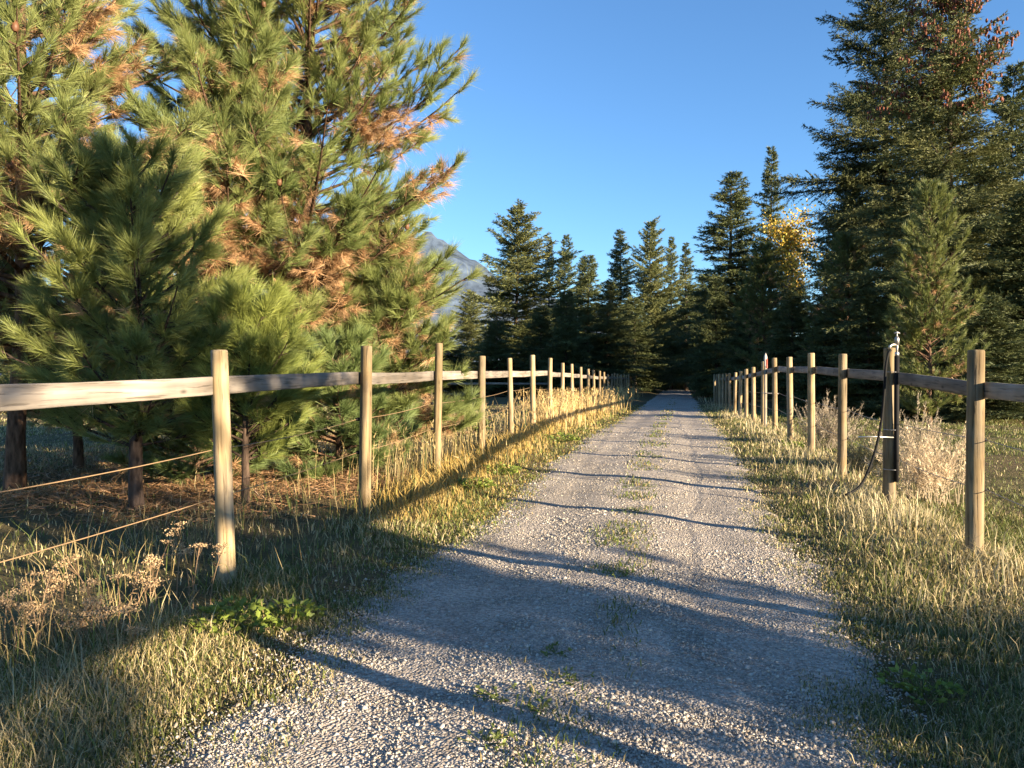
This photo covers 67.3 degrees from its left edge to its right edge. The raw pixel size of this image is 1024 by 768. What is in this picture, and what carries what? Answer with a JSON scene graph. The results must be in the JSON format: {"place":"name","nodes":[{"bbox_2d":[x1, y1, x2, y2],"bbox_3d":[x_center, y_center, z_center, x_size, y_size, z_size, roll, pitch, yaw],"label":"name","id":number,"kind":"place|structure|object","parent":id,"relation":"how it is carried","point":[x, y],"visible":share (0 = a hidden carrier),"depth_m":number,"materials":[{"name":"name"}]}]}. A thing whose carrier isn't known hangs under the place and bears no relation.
{"place":"outdoors","nodes":[
{"label":"outdoors","id":0,"kind":"place"},
{"bbox_2d":[0,232,601,375],"bbox_3d":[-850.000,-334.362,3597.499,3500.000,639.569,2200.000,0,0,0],"label":"mountain","id":1,"kind":"structure","parent":0,"point":[464,262],"depth_m":3067.62,"materials":[{"name":"grey stone"}]},
{"bbox_2d":[472,420,490,433],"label":"leafy weed","id":2,"kind":"object","parent":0,"point":[476,427],"visible":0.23,"depth_m":15.53,"materials":[{"name":"green plant"}]},
{"bbox_2d":[0,383,1023,767],"bbox_3d":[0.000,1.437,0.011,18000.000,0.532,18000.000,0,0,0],"label":"ground","id":3,"kind":"structure","parent":0,"point":[26,532],"depth_m":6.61,"materials":[{"name":"plant"}]},
{"bbox_2d":[0,353,46,383],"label":"conifer tree","id":4,"kind":"object","parent":3,"relation":"on","point":[6,371],"visible":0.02,"depth_m":38.79,"materials":[{"name":"green plant"}]},
{"bbox_2d":[0,586,47,659],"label":"dried wildflower","id":5,"kind":"object","parent":3,"relation":"on","point":[26,615],"visible":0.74,"depth_m":4.03,"materials":[{"name":"beige plant"}]},
{"bbox_2d":[0,568,67,661],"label":"dried wildflower","id":6,"kind":"object","parent":3,"relation":"on","point":[4,600],"visible":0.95,"depth_m":4.07,"materials":[{"name":"beige plant"}]},
{"bbox_2d":[35,572,75,643],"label":"dried wildflower","id":7,"kind":"object","parent":3,"relation":"on","point":[53,588],"visible":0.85,"depth_m":4.25,"materials":[{"name":"beige plant"}]},
{"bbox_2d":[0,89,144,469],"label":"pine tree","id":8,"kind":"object","parent":3,"relation":"on","point":[78,456],"visible":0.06,"depth_m":11.31,"materials":[{"name":"green plant"}]},
{"bbox_2d":[55,578,107,651],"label":"dried wildflower","id":9,"kind":"object","parent":3,"relation":"on","point":[93,581],"visible":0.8,"depth_m":4.11,"materials":[{"name":"beige plant"}]},
{"bbox_2d":[68,594,142,646],"bbox_3d":[-2.203,1.295,4.168,0.366,0.296,0.231,0,0,-22],"label":"dried wildflower","id":10,"kind":"object","parent":3,"relation":"on","point":[104,609],"visible":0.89,"depth_m":4.16,"materials":[{"name":"beige plant"}]},
{"bbox_2d":[71,605,147,661],"bbox_3d":[-1.982,1.289,3.883,0.406,0.322,0.240,0,0,15],"label":"dried wildflower","id":11,"kind":"object","parent":3,"relation":"on","point":[136,631],"visible":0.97,"depth_m":3.90,"materials":[{"name":"beige plant"}]},
{"bbox_2d":[52,554,168,630],"bbox_3d":[-2.261,1.192,4.372,0.608,0.504,0.206,0,1,-37],"label":"dried wildflower","id":12,"kind":"object","parent":3,"relation":"on","point":[116,575],"visible":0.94,"depth_m":4.34,"materials":[{"name":"beige plant"}]},
{"bbox_2d":[0,0,221,490],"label":"pine tree","id":13,"kind":"object","parent":3,"relation":"on","point":[78,34],"visible":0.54,"depth_m":8.98,"materials":[{"name":"green plant"}]},
{"bbox_2d":[0,116,260,509],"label":"pine tree","id":14,"kind":"object","parent":3,"relation":"on","point":[125,265],"visible":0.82,"depth_m":7.80,"materials":[{"name":"green plant"}]},
{"bbox_2d":[125,570,159,621],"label":"dried wildflower","id":15,"kind":"object","parent":3,"relation":"on","point":[138,582],"visible":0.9,"depth_m":4.61,"materials":[{"name":"beige plant"}]},
{"bbox_2d":[141,539,188,617],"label":"dried wildflower","id":16,"kind":"object","parent":3,"relation":"on","point":[151,560],"visible":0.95,"depth_m":4.75,"materials":[{"name":"beige plant"}]},
{"bbox_2d":[79,85,251,455],"bbox_3d":[-5.631,-1.897,13.373,3.999,7.033,3.810,0,0,0],"label":"pine tree","id":17,"kind":"object","parent":3,"relation":"on","point":[170,108],"visible":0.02,"depth_m":13.03,"materials":[{"name":"green plant"}]},
{"bbox_2d":[97,340,284,486],"bbox_3d":[-4.238,0.381,10.171,2.371,2.561,2.360,0,1,-28],"label":"pine tree","id":18,"kind":"object","parent":3,"relation":"on","point":[165,468],"visible":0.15,"depth_m":9.77,"materials":[{"name":"green plant"}]},
{"bbox_2d":[162,521,229,608],"bbox_3d":[-2.030,1.149,4.874,0.430,0.605,0.344,0,1,-41],"label":"dried wildflower","id":19,"kind":"object","parent":3,"relation":"on","point":[199,545],"visible":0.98,"depth_m":4.87,"materials":[{"name":"beige plant"}]},
{"bbox_2d":[45,0,356,461],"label":"pine tree","id":20,"kind":"object","parent":3,"relation":"on","point":[185,50],"visible":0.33,"depth_m":10.46,"materials":[{"name":"green plant"}]},
{"bbox_2d":[182,593,276,638],"bbox_3d":[-1.607,1.318,4.405,0.500,0.222,0.501,0,0,0],"label":"leafy weed","id":21,"kind":"object","parent":3,"relation":"on","point":[220,607],"visible":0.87,"depth_m":4.38,"materials":[{"name":"green plant"}]},
{"bbox_2d":[166,270,329,503],"bbox_3d":[-2.816,0.187,8.363,1.718,2.960,1.972,0,0,0],"label":"pine tree","id":22,"kind":"object","parent":3,"relation":"on","point":[274,410],"visible":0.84,"depth_m":8.08,"materials":[{"name":"green plant"}]},
{"bbox_2d":[0,429,508,530],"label":"needle litter","id":23,"kind":"object","parent":3,"relation":"on","point":[123,489],"visible":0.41,"depth_m":9.04,"materials":[{"name":"brown plant"}]},
{"bbox_2d":[251,593,327,630],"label":"leafy weed","id":24,"kind":"object","parent":3,"relation":"on","point":[308,609],"visible":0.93,"depth_m":4.58,"materials":[{"name":"green plant"}]},
{"bbox_2d":[121,0,486,460],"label":"pine tree","id":25,"kind":"object","parent":3,"relation":"on","point":[344,49],"visible":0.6,"depth_m":11.18,"materials":[{"name":"green plant"}]},
{"bbox_2d":[0,343,636,586],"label":"wooden fence","id":26,"kind":"object","parent":3,"relation":"on","point":[220,385],"visible":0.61,"depth_m":5.35,"materials":[{"name":"weathered wood"},{"name":"wood"},{"name":"rope"}]},
{"bbox_2d":[272,316,423,480],"bbox_3d":[-2.305,0.294,10.581,2.344,2.621,2.285,0,0,-26],"label":"pine tree","id":27,"kind":"object","parent":3,"relation":"on","point":[343,356],"visible":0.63,"depth_m":10.36,"materials":[{"name":"green plant"}]},
{"bbox_2d":[300,165,488,462],"bbox_3d":[-2.000,-0.938,11.967,3.260,5.052,2.921,0,1,32],"label":"pine tree","id":28,"kind":"object","parent":3,"relation":"on","point":[397,322],"visible":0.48,"depth_m":11.55,"materials":[{"name":"green plant"}]},
{"bbox_2d":[419,331,507,395],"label":"conifer tree","id":29,"kind":"object","parent":3,"relation":"on","point":[459,353],"visible":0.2,"depth_m":61.48,"materials":[{"name":"green plant"}]},
{"bbox_2d":[438,289,489,389],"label":"conifer tree","id":30,"kind":"object","parent":3,"relation":"on","point":[467,334],"visible":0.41,"depth_m":83.35,"materials":[{"name":"green plant"}]},
{"bbox_2d":[394,379,547,399],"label":"wooden fence","id":31,"kind":"object","parent":3,"relation":"on","point":[471,383],"visible":0.19,"depth_m":47.64,"materials":[{"name":"brown wood"}]},
{"bbox_2d":[450,476,498,490],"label":"leafy weed","id":32,"kind":"object","parent":3,"relation":"on","point":[487,481],"visible":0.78,"depth_m":9.45,"materials":[{"name":"green plant"}]},
{"bbox_2d":[451,321,525,396],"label":"conifer tree","id":33,"kind":"object","parent":3,"relation":"on","point":[498,352],"visible":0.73,"depth_m":59.48,"materials":[{"name":"green plant"}]},
{"bbox_2d":[480,461,521,474],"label":"leafy weed","id":34,"kind":"object","parent":3,"relation":"on","point":[514,469],"visible":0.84,"depth_m":10.72,"materials":[{"name":"green plant"}]},
{"bbox_2d":[475,320,555,394],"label":"conifer tree","id":35,"kind":"object","parent":3,"relation":"on","point":[520,332],"visible":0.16,"depth_m":65.20,"materials":[{"name":"green plant"}]},
{"bbox_2d":[460,198,581,391],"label":"conifer tree","id":36,"kind":"object","parent":3,"relation":"on","point":[517,283],"visible":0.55,"depth_m":71.00,"materials":[{"name":"green plant"}]},
{"bbox_2d":[540,237,556,307],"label":"conifer tree","id":37,"kind":"object","parent":3,"relation":"on","point":[552,300],"visible":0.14,"depth_m":87.74,"materials":[{"name":"green plant"}]},
{"bbox_2d":[511,304,590,396],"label":"conifer tree","id":38,"kind":"object","parent":3,"relation":"on","point":[540,320],"visible":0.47,"depth_m":60.45,"materials":[{"name":"green plant"}]},
{"bbox_2d":[525,290,594,396],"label":"conifer tree","id":39,"kind":"object","parent":3,"relation":"on","point":[564,337],"visible":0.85,"depth_m":57.43,"materials":[{"name":"green plant"}]},
{"bbox_2d":[545,432,580,441],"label":"leafy weed","id":40,"kind":"object","parent":3,"relation":"on","point":[572,437],"visible":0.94,"depth_m":15.50,"materials":[{"name":"green plant"}]},
{"bbox_2d":[549,234,579,326],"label":"conifer tree","id":41,"kind":"object","parent":3,"relation":"on","point":[562,272],"visible":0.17,"depth_m":85.84,"materials":[{"name":"green plant"}]},
{"bbox_2d":[543,316,619,392],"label":"conifer tree","id":42,"kind":"object","parent":3,"relation":"on","point":[589,351],"visible":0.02,"depth_m":68.68,"materials":[{"name":"green plant"}]},
{"bbox_2d":[559,254,621,392],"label":"conifer tree","id":43,"kind":"object","parent":3,"relation":"on","point":[585,314],"visible":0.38,"depth_m":65.44,"materials":[{"name":"green plant"}]},
{"bbox_2d":[576,279,652,393],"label":"conifer tree","id":44,"kind":"object","parent":3,"relation":"on","point":[601,362],"visible":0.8,"depth_m":62.34,"materials":[{"name":"green plant"}]},
{"bbox_2d":[589,229,642,333],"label":"conifer tree","id":45,"kind":"object","parent":3,"relation":"on","point":[616,272],"visible":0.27,"depth_m":91.23,"materials":[{"name":"green plant"}]},
{"bbox_2d":[611,298,670,391],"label":"conifer tree","id":46,"kind":"object","parent":3,"relation":"on","point":[647,384],"visible":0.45,"depth_m":73.40,"materials":[{"name":"green plant"}]},
{"bbox_2d":[608,316,695,391],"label":"conifer tree","id":47,"kind":"object","parent":3,"relation":"on","point":[668,370],"visible":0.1,"depth_m":78.78,"materials":[{"name":"green plant"}]},
{"bbox_2d":[626,216,693,390],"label":"conifer tree","id":48,"kind":"object","parent":3,"relation":"on","point":[649,289],"visible":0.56,"depth_m":87.45,"materials":[{"name":"green plant"}]},
{"bbox_2d":[646,313,688,389],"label":"conifer tree","id":49,"kind":"object","parent":3,"relation":"on","point":[679,387],"depth_m":99.13,"materials":[{"name":"green plant"}]},
{"bbox_2d":[657,236,687,389],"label":"conifer tree","id":50,"kind":"object","parent":3,"relation":"on","point":[674,301],"visible":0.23,"depth_m":95.51,"materials":[{"name":"green plant"}]},
{"bbox_2d":[666,242,700,390],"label":"conifer tree","id":51,"kind":"object","parent":3,"relation":"on","point":[685,261],"visible":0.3,"depth_m":89.55,"materials":[{"name":"green plant"}]},
{"bbox_2d":[672,290,711,390],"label":"conifer tree","id":52,"kind":"object","parent":3,"relation":"on","point":[686,344],"visible":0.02,"depth_m":80.18,"materials":[{"name":"green plant"}]},
{"bbox_2d":[687,280,706,326],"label":"conifer tree","id":53,"kind":"object","parent":3,"relation":"on","point":[698,286],"visible":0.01,"depth_m":103.45,"materials":[{"name":"green plant"}]},
{"bbox_2d":[679,277,743,397],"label":"conifer tree","id":54,"kind":"object","parent":3,"relation":"on","point":[710,355],"visible":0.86,"depth_m":55.51,"materials":[{"name":"green plant"}]},
{"bbox_2d":[664,170,804,396],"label":"conifer tree","id":55,"kind":"object","parent":3,"relation":"on","point":[737,203],"visible":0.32,"depth_m":61.73,"materials":[{"name":"green plant"}]},
{"bbox_2d":[706,303,777,401],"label":"conifer tree","id":56,"kind":"object","parent":3,"relation":"on","point":[735,343],"visible":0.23,"depth_m":51.78,"materials":[{"name":"green plant"}]},
{"bbox_2d":[727,241,797,399],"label":"pine tree","id":57,"kind":"object","parent":3,"relation":"on","point":[759,274],"visible":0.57,"depth_m":44.66,"materials":[{"name":"green plant"}]},
{"bbox_2d":[764,353,778,425],"bbox_3d":[6.817,0.284,20.311,0.451,2.205,0.062,0,0,-9],"label":"marker stake","id":58,"kind":"object","parent":3,"relation":"on","point":[765,386],"visible":0.9,"depth_m":20.28,"materials":[{"name":"white plastic"}]},
{"bbox_2d":[751,146,801,389],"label":"conifer tree","id":59,"kind":"object","parent":3,"relation":"on","point":[770,209],"visible":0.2,"depth_m":69.65,"materials":[{"name":"green plant"}]},
{"bbox_2d":[746,201,821,347],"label":"deciduous tree","id":60,"kind":"object","parent":3,"relation":"on","point":[788,239],"visible":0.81,"depth_m":59.53,"materials":[{"name":"yellow plant"}]},
{"bbox_2d":[772,440,805,447],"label":"leafy weed","id":61,"kind":"object","parent":3,"relation":"on","point":[793,442],"visible":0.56,"depth_m":14.96,"materials":[{"name":"green plant"}]},
{"bbox_2d":[748,292,834,408],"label":"conifer tree","id":62,"kind":"object","parent":3,"relation":"on","point":[785,337],"visible":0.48,"depth_m":40.80,"materials":[{"name":"green plant"}]},
{"bbox_2d":[775,261,812,390],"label":"conifer tree","id":63,"kind":"object","parent":3,"relation":"on","point":[804,293],"visible":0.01,"depth_m":79.04,"materials":[{"name":"green plant"}]},
{"bbox_2d":[780,317,863,414],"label":"conifer tree","id":64,"kind":"object","parent":3,"relation":"on","point":[819,332],"visible":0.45,"depth_m":35.59,"materials":[{"name":"green plant"}]},
{"bbox_2d":[781,389,873,449],"bbox_3d":[6.335,0.680,15.400,1.605,1.248,1.744,0,0,0],"label":"dry shrub","id":65,"kind":"object","parent":3,"relation":"on","point":[826,435],"visible":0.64,"depth_m":15.11,"materials":[{"name":"beige plant"}]},
{"bbox_2d":[794,162,879,349],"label":"conifer tree","id":66,"kind":"object","parent":3,"relation":"on","point":[815,264],"visible":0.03,"depth_m":46.08,"materials":[{"name":"green plant"}]},
{"bbox_2d":[802,233,871,336],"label":"conifer tree","id":67,"kind":"object","parent":3,"relation":"on","point":[821,277],"visible":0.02,"depth_m":70.31,"materials":[{"name":"green plant"}]},
{"bbox_2d":[793,230,885,407],"bbox_3d":[15.771,-2.907,36.831,4.524,9.120,4.270,0,1,27],"label":"pine tree","id":68,"kind":"object","parent":3,"relation":"on","point":[843,262],"visible":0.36,"depth_m":36.63,"materials":[{"name":"green plant"}]},
{"bbox_2d":[822,435,903,473],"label":"dry shrub","id":69,"kind":"object","parent":3,"relation":"on","point":[861,454],"visible":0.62,"depth_m":11.73,"materials":[{"name":"beige plant"}]},
{"bbox_2d":[713,348,1023,557],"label":"wooden fence","id":70,"kind":"object","parent":3,"relation":"on","point":[976,389],"visible":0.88,"depth_m":8.60,"materials":[{"name":"brown wood"}]},
{"bbox_2d":[858,331,899,481],"bbox_3d":[4.101,0.252,8.555,0.491,1.675,0.185,0,0,-22],"label":"water standpipe","id":71,"kind":"object","parent":70,"relation":"attached to","point":[896,414],"visible":0.86,"depth_m":8.54,"materials":[{"name":"grey metal"}]},
{"bbox_2d":[845,349,891,495],"bbox_3d":[3.869,0.399,8.314,0.790,1.570,0.055,0,1,-31],"label":"garden hose","id":72,"kind":"object","parent":71,"relation":"hanging from","point":[879,430],"visible":0.99,"depth_m":8.38,"materials":[{"name":"black rubber"}]},
{"bbox_2d":[815,288,924,416],"bbox_3d":[15.542,-1.256,33.450,4.513,5.735,5.811,0,0,-13],"label":"conifer tree","id":73,"kind":"object","parent":3,"relation":"on","point":[858,357],"visible":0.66,"depth_m":32.74,"materials":[{"name":"green plant"}]},
{"bbox_2d":[752,0,1023,361],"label":"conifer tree","id":74,"kind":"object","parent":3,"relation":"on","point":[876,22],"visible":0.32,"depth_m":41.29,"materials":[{"name":"green plant"}]},
{"bbox_2d":[850,287,938,407],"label":"conifer tree","id":75,"kind":"object","parent":3,"relation":"on","point":[877,332],"depth_m":37.90,"materials":[{"name":"green plant"}]},
{"bbox_2d":[863,418,965,506],"bbox_3d":[5.059,0.914,9.365,1.226,1.071,1.349,0,0,-24],"label":"dry shrub","id":76,"kind":"object","parent":3,"relation":"on","point":[922,482],"visible":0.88,"depth_m":9.23,"materials":[{"name":"dry leaves"},{"name":"twigs"}]},
{"bbox_2d":[866,393,962,482],"bbox_3d":[5.782,0.758,11.120,1.187,1.370,1.320,0,1,35],"label":"dry shrub","id":77,"kind":"object","parent":3,"relation":"on","point":[901,432],"visible":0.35,"depth_m":11.10,"materials":[{"name":"beige plant"}]},
{"bbox_2d":[806,0,1023,417],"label":"conifer tree","id":78,"kind":"object","parent":3,"relation":"on","point":[953,62],"visible":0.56,"depth_m":33.16,"materials":[{"name":"green plant"}]},
{"bbox_2d":[876,663,966,705],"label":"leafy weed","id":79,"kind":"object","parent":3,"relation":"on","point":[908,687],"visible":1,"depth_m":3.60,"materials":[{"name":"green plant"}]},
{"bbox_2d":[855,333,993,419],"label":"conifer tree","id":80,"kind":"object","parent":3,"relation":"on","point":[942,364],"visible":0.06,"depth_m":29.88,"materials":[{"name":"green plant"}]},
{"bbox_2d":[881,178,993,426],"bbox_3d":[13.191,-2.366,23.973,3.157,8.162,3.522,0,0,26],"label":"pine tree","id":81,"kind":"object","parent":3,"relation":"on","point":[927,281],"visible":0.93,"depth_m":23.58,"materials":[{"name":"green plant"}]},
{"bbox_2d":[923,294,1023,422],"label":"conifer tree","id":82,"kind":"object","parent":3,"relation":"on","point":[992,318],"visible":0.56,"depth_m":27.44,"materials":[{"name":"green plant"}]},
{"bbox_2d":[933,190,1023,414],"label":"conifer tree","id":83,"kind":"object","parent":3,"relation":"on","point":[1013,283],"visible":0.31,"depth_m":29.93,"materials":[{"name":"green plant"}]},
{"bbox_2d":[946,60,1023,337],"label":"conifer tree","id":84,"kind":"object","parent":3,"relation":"on","point":[1008,105],"visible":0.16,"depth_m":40.76,"materials":[{"name":"green plant"}]},
{"bbox_2d":[0,0,1023,335],"label":"sky","id":85,"kind":"structure","parent":0,"point":[602,117],"materials":[{"name":"blue"}]},
{"bbox_2d":[79,389,1019,767],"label":"gravel road","id":86,"kind":"structure","parent":0,"point":[687,417],"depth_m":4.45,"materials":[{"name":"grey gravel"}]},
{"bbox_2d":[457,721,515,751],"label":"leafy weed","id":87,"kind":"object","parent":86,"relation":"on","point":[496,735],"visible":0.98,"depth_m":3.08,"materials":[{"name":"green plant"}]},
{"bbox_2d":[473,682,519,702],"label":"leafy weed","id":88,"kind":"object","parent":86,"relation":"on","point":[488,693],"visible":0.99,"depth_m":3.48,"materials":[{"name":"green plant"}]},
{"bbox_2d":[526,695,556,713],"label":"leafy weed","id":89,"kind":"object","parent":86,"relation":"on","point":[532,707],"visible":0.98,"depth_m":3.36,"materials":[{"name":"green plant"}]},
{"bbox_2d":[539,641,572,656],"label":"leafy weed","id":90,"kind":"object","parent":86,"relation":"on","point":[553,651],"visible":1,"depth_m":4.02,"materials":[{"name":"green plant"}]},
{"bbox_2d":[549,665,593,685],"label":"leafy weed","id":91,"kind":"object","parent":86,"relation":"on","point":[565,682],"visible":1,"depth_m":3.67,"materials":[{"name":"green plant"}]},
{"bbox_2d":[601,568,634,576],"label":"leafy weed","id":92,"kind":"object","parent":86,"relation":"on","point":[621,574],"visible":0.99,"depth_m":5.59,"materials":[{"name":"green plant"}]},
{"bbox_2d":[612,537,633,543],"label":"leafy weed","id":93,"kind":"object","parent":86,"relation":"on","point":[616,539],"visible":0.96,"depth_m":6.65,"materials":[{"name":"green plant"}]},
{"bbox_2d":[611,507,645,514],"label":"leafy weed","id":94,"kind":"object","parent":86,"relation":"on","point":[630,509],"visible":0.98,"depth_m":8.05,"materials":[{"name":"green plant"}]},
{"bbox_2d":[622,483,654,489],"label":"leafy weed","id":95,"kind":"object","parent":86,"relation":"on","point":[639,487],"visible":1,"depth_m":9.65,"materials":[{"name":"green plant"}]},
{"bbox_2d":[637,455,661,458],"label":"leafy weed","id":96,"kind":"object","parent":86,"relation":"on","point":[651,456],"visible":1,"depth_m":12.84,"materials":[{"name":"green plant"}]},
{"bbox_2d":[473,398,677,767],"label":"grass","id":97,"kind":"structure","parent":0,"point":[615,568],"depth_m":4.56,"materials":[{"name":"green plant"}]}
]}

